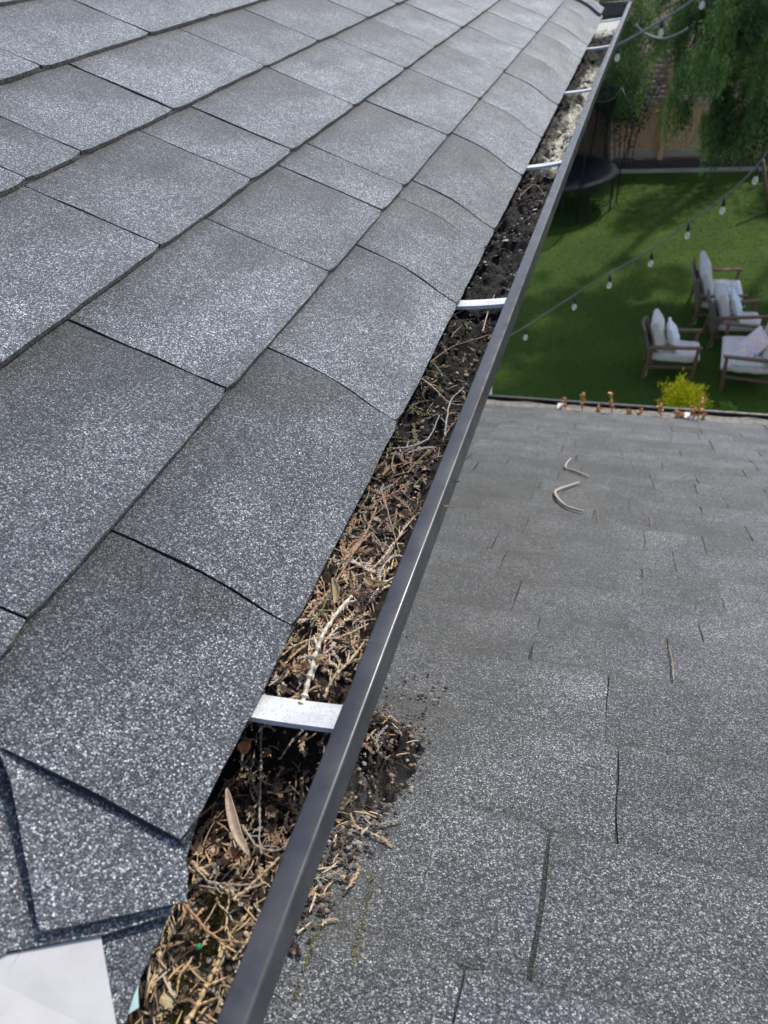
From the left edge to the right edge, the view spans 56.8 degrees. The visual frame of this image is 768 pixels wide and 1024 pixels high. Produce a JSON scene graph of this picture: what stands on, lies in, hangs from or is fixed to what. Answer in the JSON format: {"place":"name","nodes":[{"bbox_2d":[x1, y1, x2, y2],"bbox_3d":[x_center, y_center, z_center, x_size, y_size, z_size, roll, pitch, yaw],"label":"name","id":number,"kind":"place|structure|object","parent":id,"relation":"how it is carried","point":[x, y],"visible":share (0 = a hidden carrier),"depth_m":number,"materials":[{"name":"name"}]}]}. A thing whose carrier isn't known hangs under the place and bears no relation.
{"place":"outdoors","nodes":[
{"label":"outdoors","id":0,"kind":"place"},
{"bbox_2d":[237,741,250,754],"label":"round leaf","id":1,"kind":"object","parent":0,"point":[243,747],"visible":1,"depth_m":0.64,"materials":[{"name":"brown plant"}]},
{"bbox_2d":[492,171,767,413],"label":"lawn","id":2,"kind":"structure","parent":0,"point":[601,381],"depth_m":13.64,"materials":[{"name":"green plant"}]},
{"bbox_2d":[560,81,632,225],"bbox_3d":[3.975,-8.551,16.806,3.554,2.481,3.082,7,42,17],"label":"trampoline","id":3,"kind":"object","parent":2,"relation":"on","point":[593,166],"visible":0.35,"depth_m":16.00,"materials":[{"name":"black fabric"}]},
{"bbox_2d":[595,0,664,154],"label":"cypress shrub","id":4,"kind":"object","parent":2,"relation":"on","point":[613,81],"visible":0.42,"depth_m":16.92,"materials":[{"name":"green plant"}]},
{"bbox_2d":[641,308,701,382],"bbox_3d":[4.412,-2.590,10.964,0.893,0.930,0.660,8,42,17],"label":"garden armchair","id":5,"kind":"object","parent":2,"relation":"on","point":[659,348],"visible":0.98,"depth_m":10.82,"materials":[{"name":"white fabric"}]},
{"bbox_2d":[666,317,679,353],"bbox_3d":[4.409,-2.694,10.843,0.226,0.404,0.429,8,42,17],"label":"throw pillow","id":6,"kind":"object","parent":5,"relation":"on","point":[673,336],"visible":0.9,"depth_m":10.71,"materials":[{"name":"white fabric"}]},
{"bbox_2d":[656,366,713,408],"bbox_3d":[4.266,-1.616,10.062,0.821,0.825,0.791,7,42,17],"label":"golden shrub","id":7,"kind":"object","parent":2,"relation":"on","point":[679,398],"visible":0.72,"depth_m":9.99,"materials":[{"name":"yellow plant"}]},
{"bbox_2d":[605,49,766,159],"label":"cedar fence","id":8,"kind":"object","parent":2,"relation":"on","point":[647,150],"visible":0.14,"depth_m":19.04,"materials":[{"name":"brown wood"}]},
{"bbox_2d":[609,154,767,169],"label":"planting bed","id":9,"kind":"object","parent":2,"relation":"on","point":[667,162],"visible":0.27,"depth_m":19.09,"materials":[{"name":"brown soil"}]},
{"bbox_2d":[604,41,666,165],"bbox_3d":[6.156,-10.522,18.316,2.250,3.150,1.352,7,42,17],"label":"laurel bush","id":10,"kind":"object","parent":9,"relation":"on","point":[635,120],"visible":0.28,"depth_m":18.45,"materials":[{"name":"green plant"}]},
{"bbox_2d":[613,0,767,179],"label":"weeping cypress","id":11,"kind":"object","parent":2,"relation":"on","point":[741,33],"visible":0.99,"depth_m":11.36,"materials":[{"name":"green plant"}]},
{"bbox_2d":[617,167,767,173],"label":"garden edging","id":12,"kind":"object","parent":2,"relation":"on","point":[675,170],"visible":0.2,"depth_m":18.52,"materials":[{"name":"grey concrete"}]},
{"bbox_2d":[696,401,714,409],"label":"leafy plant","id":13,"kind":"object","parent":2,"relation":"on","point":[709,408],"visible":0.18,"depth_m":10.07,"materials":[{"name":"green plant"}]},
{"bbox_2d":[688,250,747,326],"bbox_3d":[5.728,-3.869,12.266,0.893,0.930,1.170,6,42,16],"label":"garden armchair","id":14,"kind":"object","parent":2,"relation":"on","point":[704,283],"visible":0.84,"depth_m":12.06,"materials":[{"name":"white fabric"}]},
{"bbox_2d":[711,282,741,299],"bbox_3d":[5.851,-3.798,12.114,0.508,0.127,0.530,7,42,17],"label":"white throw","id":15,"kind":"object","parent":14,"relation":"on","point":[735,287],"visible":0.42,"depth_m":12.12,"materials":[{"name":"white fabric"}]},
{"bbox_2d":[715,401,737,411],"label":"leafy plant","id":16,"kind":"object","parent":2,"relation":"on","point":[727,407],"visible":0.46,"depth_m":10.02,"materials":[{"name":"green plant"}]},
{"bbox_2d":[701,282,767,350],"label":"garden armchair","id":17,"kind":"object","parent":2,"relation":"on","point":[719,318],"visible":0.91,"depth_m":11.32,"materials":[{"name":"white fabric"}]},
{"bbox_2d":[729,289,741,322],"bbox_3d":[5.632,-3.294,11.358,0.223,0.400,0.434,3,41,12],"label":"throw pillow","id":18,"kind":"object","parent":17,"relation":"on","point":[735,304],"visible":0.9,"depth_m":11.23,"materials":[{"name":"white fabric"}]},
{"bbox_2d":[719,322,767,391],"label":"garden armchair","id":19,"kind":"object","parent":2,"relation":"on","point":[729,343],"visible":0.73,"depth_m":10.44,"materials":[{"name":"white fabric"}]},
{"bbox_2d":[733,349,761,366],"bbox_3d":[5.351,-2.290,10.416,0.423,0.127,0.367,7,42,17],"label":"seat cushion","id":20,"kind":"object","parent":19,"relation":"on","point":[741,362],"visible":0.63,"depth_m":10.35,"materials":[{"name":"white fabric"}]},
{"bbox_2d":[734,326,767,357],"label":"throw pillow","id":21,"kind":"object","parent":19,"relation":"on","point":[754,344],"visible":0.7,"depth_m":10.39,"materials":[{"name":"fabric"}]},
{"bbox_2d":[761,159,767,211],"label":"garden stake","id":22,"kind":"object","parent":2,"relation":"on","point":[765,183],"visible":0.87,"depth_m":15.52,"materials":[{"name":"brown wood"}]},
{"bbox_3d":[-1.626,0.133,3.961,4.670,7.025,5.500,7,42,17],"label":"house wall","id":23,"kind":"object","parent":2,"relation":"on","visible":0},
{"bbox_2d":[0,0,603,1023],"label":"roof","id":24,"kind":"structure","parent":23,"relation":"attached to","point":[244,244],"depth_m":0.90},
{"bbox_2d":[11,0,631,1023],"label":"rain gutter","id":25,"kind":"object","parent":23,"relation":"attached to","point":[261,964],"visible":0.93,"depth_m":0.64,"materials":[{"name":"paint"}]},
{"bbox_2d":[125,29,615,1023],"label":"cedar litter","id":26,"kind":"object","parent":25,"relation":"in","point":[365,559],"visible":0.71,"depth_m":0.69,"materials":[{"name":"brown plant"}]},
{"bbox_2d":[226,846,240,861],"bbox_3d":[-0.127,0.290,0.601,0.013,0.010,0.013,7,42,17],"label":"open cone","id":27,"kind":"object","parent":26,"relation":"on","point":[232,852],"visible":1,"depth_m":0.60,"materials":[{"name":"brown plant"}]},
{"bbox_2d":[263,825,274,838],"bbox_3d":[-0.098,0.275,0.609,0.011,0.008,0.011,7,42,17],"label":"open cone","id":28,"kind":"object","parent":26,"relation":"on","point":[268,830],"visible":1,"depth_m":0.61,"materials":[{"name":"brown plant"}]},
{"bbox_2d":[265,805,276,818],"bbox_3d":[-0.099,0.264,0.625,0.010,0.009,0.010,7,42,17],"label":"open cone","id":29,"kind":"object","parent":26,"relation":"on","point":[270,811],"visible":1,"depth_m":0.63,"materials":[{"name":"brown plant"}]},
{"bbox_2d":[272,781,282,791],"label":"open cone","id":30,"kind":"object","parent":26,"relation":"on","point":[277,786],"visible":1,"depth_m":0.65,"materials":[{"name":"brown plant"}]},
{"bbox_2d":[279,663,289,670],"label":"open cone","id":31,"kind":"object","parent":26,"relation":"on","point":[285,667],"visible":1,"depth_m":0.67,"materials":[{"name":"brown plant"}]},
{"bbox_2d":[315,654,326,664],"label":"curled leaf","id":32,"kind":"object","parent":26,"relation":"on","point":[319,657],"visible":1,"depth_m":0.66,"materials":[{"name":"beige plant"}]},
{"bbox_2d":[309,551,346,627],"bbox_3d":[-0.052,0.077,0.733,0.023,0.004,0.110,2,41,12],"label":"cedar twig","id":33,"kind":"object","parent":26,"relation":"on","point":[320,611],"visible":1,"depth_m":0.72,"materials":[{"name":"brown wood"}]},
{"bbox_2d":[289,623,368,649],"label":"cedar twig","id":34,"kind":"object","parent":26,"relation":"on","point":[312,639],"visible":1,"depth_m":0.68,"materials":[{"name":"brown wood"}]},
{"bbox_2d":[331,577,338,603],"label":"curled leaf","id":35,"kind":"object","parent":26,"relation":"on","point":[335,588],"visible":1,"depth_m":0.72,"materials":[{"name":"beige plant"}]},
{"bbox_2d":[343,620,352,628],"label":"open cone","id":36,"kind":"object","parent":26,"relation":"on","point":[349,624],"visible":1,"depth_m":0.70,"materials":[{"name":"black plant"}]},
{"bbox_2d":[355,604,365,614],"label":"open cone","id":37,"kind":"object","parent":26,"relation":"on","point":[361,609],"visible":1,"depth_m":0.70,"materials":[{"name":"brown plant"}]},
{"bbox_2d":[363,577,383,586],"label":"curled leaf","id":38,"kind":"object","parent":26,"relation":"on","point":[371,582],"visible":1,"depth_m":0.72,"materials":[{"name":"beige plant"}]},
{"bbox_2d":[369,515,415,572],"bbox_3d":[0.007,0.032,0.775,0.015,0.007,0.097,15,45,25],"label":"cedar twig","id":39,"kind":"object","parent":26,"relation":"on","point":[383,557],"visible":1,"depth_m":0.77,"materials":[{"name":"beige wood"}]},
{"bbox_2d":[126,17,621,1023],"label":"gutter muck","id":40,"kind":"object","parent":25,"relation":"in","point":[568,111],"visible":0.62,"depth_m":0.80,"materials":[{"name":"black soil"}]},
{"bbox_2d":[160,909,174,950],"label":"cedar twig","id":41,"kind":"object","parent":40,"relation":"on","point":[168,920],"visible":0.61,"depth_m":0.57,"materials":[{"name":"wood"}]},
{"bbox_2d":[159,990,176,1010],"bbox_3d":[-0.165,0.374,0.546,0.014,0.006,0.014,7,42,17],"label":"bark chip","id":42,"kind":"object","parent":40,"relation":"on","point":[167,998],"visible":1,"depth_m":0.54,"materials":[{"name":"beige wood"}]},
{"bbox_2d":[187,918,199,934],"bbox_3d":[-0.150,0.327,0.560,0.011,0.009,0.010,7,42,17],"label":"open cone","id":43,"kind":"object","parent":40,"relation":"on","point":[193,926],"visible":1,"depth_m":0.56,"materials":[{"name":"brown plant"}]},
{"bbox_2d":[190,841,203,854],"bbox_3d":[-0.160,0.288,0.607,0.011,0.008,0.012,7,42,17],"label":"open cone","id":44,"kind":"object","parent":40,"relation":"on","point":[196,849],"visible":1,"depth_m":0.61,"materials":[{"name":"brown plant"}]},
{"bbox_2d":[186,857,212,878],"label":"cedar twig","id":45,"kind":"object","parent":40,"relation":"on","point":[193,863],"visible":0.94,"depth_m":0.60,"materials":[{"name":"beige wood"}]},
{"bbox_2d":[148,887,255,1023],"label":"moss","id":46,"kind":"object","parent":40,"relation":"on","point":[216,916],"visible":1,"depth_m":0.56,"materials":[{"name":"plant"}]},
{"bbox_2d":[184,942,229,1023],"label":"cedar twig","id":47,"kind":"object","parent":40,"relation":"on","point":[198,1003],"visible":1,"depth_m":0.54,"materials":[{"name":"beige wood"}]},
{"bbox_2d":[180,903,245,944],"bbox_3d":[-0.146,0.330,0.569,0.086,0.013,0.020,17,46,26],"label":"cedar twig","id":48,"kind":"object","parent":40,"relation":"on","point":[202,925],"visible":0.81,"depth_m":0.56,"materials":[{"name":"wood"}]},
{"bbox_2d":[208,846,218,855],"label":"open cone","id":49,"kind":"object","parent":40,"relation":"on","point":[213,851],"visible":1,"depth_m":0.61,"materials":[{"name":"brown plant"}]},
{"bbox_2d":[186,864,260,893],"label":"cedar twig","id":50,"kind":"object","parent":40,"relation":"on","point":[215,884],"visible":0.94,"depth_m":0.59,"materials":[{"name":"wood"}]},
{"bbox_2d":[225,788,249,855],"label":"long leaf","id":51,"kind":"object","parent":40,"relation":"on","point":[234,826],"visible":1,"depth_m":0.61,"materials":[{"name":"beige plant"}]},
{"bbox_2d":[236,777,244,785],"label":"open cone","id":52,"kind":"object","parent":40,"relation":"on","point":[241,783],"visible":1,"depth_m":0.66,"materials":[{"name":"brown plant"}]},
{"bbox_2d":[245,806,255,817],"bbox_3d":[-0.118,0.265,0.626,0.010,0.007,0.008,7,42,17],"label":"open cone","id":53,"kind":"object","parent":40,"relation":"on","point":[249,809],"visible":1,"depth_m":0.63,"materials":[{"name":"brown plant"}]},
{"bbox_2d":[245,750,261,786],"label":"cedar twig","id":54,"kind":"object","parent":40,"relation":"on","point":[250,774],"visible":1,"depth_m":0.66,"materials":[{"name":"grey plant"}]},
{"bbox_2d":[232,857,279,900],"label":"cedar twig","id":55,"kind":"object","parent":40,"relation":"on","point":[245,890],"visible":1,"depth_m":0.58,"materials":[{"name":"beige wood"}]},
{"bbox_2d":[246,727,272,853],"bbox_3d":[-0.111,0.248,0.636,0.019,0.028,0.110,-3,40,5],"label":"cedar twig","id":56,"kind":"object","parent":40,"relation":"on","point":[260,774],"visible":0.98,"depth_m":0.65,"materials":[{"name":"wood"}]},
{"bbox_2d":[241,825,289,851],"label":"cedar twig","id":57,"kind":"object","parent":40,"relation":"on","point":[249,836],"visible":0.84,"depth_m":0.60,"materials":[{"name":"grey wood"}]},
{"bbox_2d":[262,747,270,756],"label":"open cone","id":58,"kind":"object","parent":40,"relation":"on","point":[266,751],"visible":1,"depth_m":0.67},
{"bbox_2d":[277,684,287,692],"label":"open cone","id":59,"kind":"object","parent":40,"relation":"on","point":[282,688],"visible":1,"depth_m":0.66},
{"bbox_2d":[296,663,306,671],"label":"open cone","id":60,"kind":"object","parent":40,"relation":"on","point":[301,667],"visible":1,"depth_m":0.66,"materials":[{"name":"brown plant"}]},
{"bbox_2d":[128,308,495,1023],"bbox_3d":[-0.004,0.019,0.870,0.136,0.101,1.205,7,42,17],"label":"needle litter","id":61,"kind":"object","parent":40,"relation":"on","point":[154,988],"visible":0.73,"depth_m":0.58,"materials":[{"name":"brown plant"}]},
{"bbox_2d":[315,678,326,690],"bbox_3d":[-0.057,0.158,0.647,0.012,0.009,0.011,7,42,17],"label":"open cone","id":62,"kind":"object","parent":40,"relation":"on","point":[321,684],"visible":1,"depth_m":0.65,"materials":[{"name":"brown plant"}]},
{"bbox_2d":[298,595,356,703],"bbox_3d":[-0.057,0.125,0.677,0.018,0.024,0.128,10,43,20],"label":"cedar twig","id":63,"kind":"object","parent":40,"relation":"on","point":[309,676],"visible":1,"depth_m":0.66,"materials":[{"name":"beige wood"}]},
{"bbox_2d":[329,686,341,697],"bbox_3d":[-0.043,0.163,0.641,0.012,0.008,0.011,7,42,17],"label":"open cone","id":64,"kind":"object","parent":40,"relation":"on","point":[335,692],"visible":1,"depth_m":0.64,"materials":[{"name":"brown plant"}]},
{"bbox_2d":[307,507,376,617],"bbox_3d":[-0.037,0.051,0.760,0.020,0.006,0.176,13,44,22],"label":"cedar twig","id":65,"kind":"object","parent":40,"relation":"on","point":[330,588],"visible":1,"depth_m":0.75,"materials":[{"name":"brown plant"}]},
{"bbox_2d":[322,642,364,697],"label":"cedar twig","id":66,"kind":"object","parent":40,"relation":"on","point":[338,671],"visible":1,"depth_m":0.66,"materials":[{"name":"beige wood"}]},
{"bbox_2d":[136,127,571,1023],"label":"bark crumbs","id":67,"kind":"object","parent":40,"relation":"on","point":[250,845],"visible":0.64,"depth_m":0.71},
{"bbox_2d":[375,490,399,552],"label":"cedar twig","id":68,"kind":"object","parent":40,"relation":"on","point":[383,500],"visible":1,"depth_m":0.81,"materials":[{"name":"brown wood"}]},
{"bbox_2d":[399,509,408,518],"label":"open cone","id":69,"kind":"object","parent":40,"relation":"on","point":[404,513],"visible":1,"depth_m":0.81,"materials":[{"name":"brown plant"}]},
{"bbox_2d":[393,415,439,449],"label":"cedar twig","id":70,"kind":"object","parent":40,"relation":"on","point":[410,446],"visible":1,"depth_m":0.93,"materials":[{"name":"grey wood"}]},
{"bbox_2d":[406,447,436,473],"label":"cedar twig","id":71,"kind":"object","parent":40,"relation":"on","point":[407,472],"visible":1,"depth_m":0.89,"materials":[{"name":"green plant"}]},
{"bbox_2d":[421,378,462,405],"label":"cedar twig","id":72,"kind":"object","parent":40,"relation":"on","point":[425,381],"visible":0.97,"depth_m":1.00,"materials":[{"name":"wood"}]},
{"bbox_2d":[441,387,463,436],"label":"cedar twig","id":73,"kind":"object","parent":40,"relation":"on","point":[445,427],"visible":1,"depth_m":0.96,"materials":[{"name":"brown wood"}]},
{"bbox_2d":[430,334,488,362],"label":"cedar twig","id":74,"kind":"object","parent":40,"relation":"on","point":[456,345],"visible":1,"depth_m":1.12,"materials":[{"name":"brown wood"}]},
{"bbox_2d":[481,295,494,332],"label":"cedar twig","id":75,"kind":"object","parent":40,"relation":"on","point":[485,319],"visible":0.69,"depth_m":1.18,"materials":[{"name":"beige wood"}]},
{"bbox_2d":[518,184,544,196],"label":"cedar twig","id":76,"kind":"object","parent":40,"relation":"on","point":[530,186],"visible":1,"depth_m":1.72,"materials":[{"name":"brown wood"}]},
{"bbox_3d":[1.630,1.752,2.706,3.640,5.530,3.348,7,42,17],"label":"lower storey","id":77,"kind":"object","parent":2,"relation":"on","visible":0},
{"bbox_2d":[263,404,767,1023],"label":"roof","id":78,"kind":"structure","parent":77,"relation":"on","point":[579,832],"depth_m":0.89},
{"bbox_2d":[291,872,375,1005],"bbox_3d":[-0.040,0.373,0.631,0.048,0.065,0.135,2,41,11],"label":"moss streak","id":79,"kind":"object","parent":78,"relation":"on","point":[314,937],"visible":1,"depth_m":0.62,"materials":[{"name":"plant"}]},
{"bbox_2d":[288,636,447,956],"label":"spilled litter","id":80,"kind":"object","parent":78,"relation":"on","point":[368,810],"visible":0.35,"depth_m":0.77,"materials":[{"name":"beige plant"}]},
{"bbox_2d":[336,716,424,822],"bbox_3d":[-0.067,0.340,0.788,0.220,0.210,0.454,7,42,17],"label":"spilled muck","id":81,"kind":"object","parent":78,"relation":"on","point":[389,794],"visible":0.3,"depth_m":0.82,"materials":[{"name":"black soil"}]},
{"bbox_2d":[553,482,583,511],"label":"bare twig","id":82,"kind":"object","parent":78,"relation":"on","point":[560,501],"visible":1,"depth_m":2.05,"materials":[{"name":"beige wood"}]},
{"bbox_2d":[564,458,589,476],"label":"bare twig","id":83,"kind":"object","parent":78,"relation":"on","point":[576,471],"visible":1,"depth_m":2.40,"materials":[{"name":"beige wood"}]},
{"bbox_2d":[487,394,767,418],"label":"gutter","id":84,"kind":"object","parent":78,"relation":"attached to","point":[559,403],"visible":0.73,"depth_m":3.80,"materials":[{"name":"paint"}]},
{"bbox_2d":[486,399,767,424],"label":"gutter silt","id":85,"kind":"object","parent":84,"relation":"in","point":[746,420],"visible":0.48,"depth_m":3.78,"materials":[{"name":"beige soil"}]},
{"bbox_2d":[561,396,567,408],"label":"dried seedling","id":86,"kind":"object","parent":85,"relation":"on","point":[563,402],"visible":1,"depth_m":3.83,"materials":[{"name":"brown plant"}]},
{"bbox_2d":[580,391,585,410],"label":"dried seedling","id":87,"kind":"object","parent":85,"relation":"on","point":[581,396],"visible":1,"depth_m":3.78,"materials":[{"name":"brown plant"}]},
{"bbox_2d":[608,392,615,412],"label":"dried seedling","id":88,"kind":"object","parent":85,"relation":"on","point":[611,399],"visible":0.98,"depth_m":3.74,"materials":[{"name":"brown plant"}]},
{"bbox_2d":[656,402,663,416],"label":"dried seedling","id":89,"kind":"object","parent":85,"relation":"on","point":[660,410],"visible":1,"depth_m":3.68,"materials":[{"name":"brown plant"}]},
{"bbox_2d":[674,410,679,417],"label":"dried seedling","id":90,"kind":"object","parent":85,"relation":"on","point":[676,414],"visible":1,"depth_m":3.68,"materials":[{"name":"brown plant"}]},
{"bbox_2d":[690,400,696,418],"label":"dried seedling","id":91,"kind":"object","parent":85,"relation":"on","point":[693,409],"visible":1,"depth_m":3.64,"materials":[{"name":"brown plant"}]},
{"bbox_2d":[697,396,706,418],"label":"dried seedling","id":92,"kind":"object","parent":85,"relation":"on","point":[703,399],"visible":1,"depth_m":3.60,"materials":[{"name":"brown plant"}]},
{"bbox_2d":[596,508,673,680],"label":"stray needles","id":93,"kind":"object","parent":78,"relation":"on","point":[669,645],"visible":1,"depth_m":1.16,"materials":[{"name":"beige plant"}]},
{"bbox_2d":[510,150,767,337],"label":"string light","id":94,"kind":"object","parent":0,"point":[687,231],"visible":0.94,"depth_m":4.60,"materials":[{"name":"plastic"}]},
{"bbox_2d":[616,0,702,58],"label":"string light","id":95,"kind":"object","parent":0,"point":[661,22],"visible":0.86,"depth_m":7.29,"materials":[{"name":"plastic"}]},
{"bbox_2d":[635,24,687,39],"bbox_3d":[2.975,-5.170,7.631,0.556,0.169,0.025,7,42,17],"label":"string light","id":96,"kind":"object","parent":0,"point":[658,38],"visible":0.94,"depth_m":7.66,"materials":[{"name":"plastic"}]},
{"bbox_2d":[610,0,739,150],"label":"woodland floor","id":97,"kind":"structure","parent":0,"point":[662,17],"depth_m":34.16,"materials":[{"name":"green plant"}]},
{"bbox_2d":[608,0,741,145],"bbox_3d":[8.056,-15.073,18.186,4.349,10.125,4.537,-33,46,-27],"label":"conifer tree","id":98,"kind":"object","parent":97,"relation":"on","point":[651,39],"visible":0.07,"depth_m":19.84,"materials":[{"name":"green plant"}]}
]}

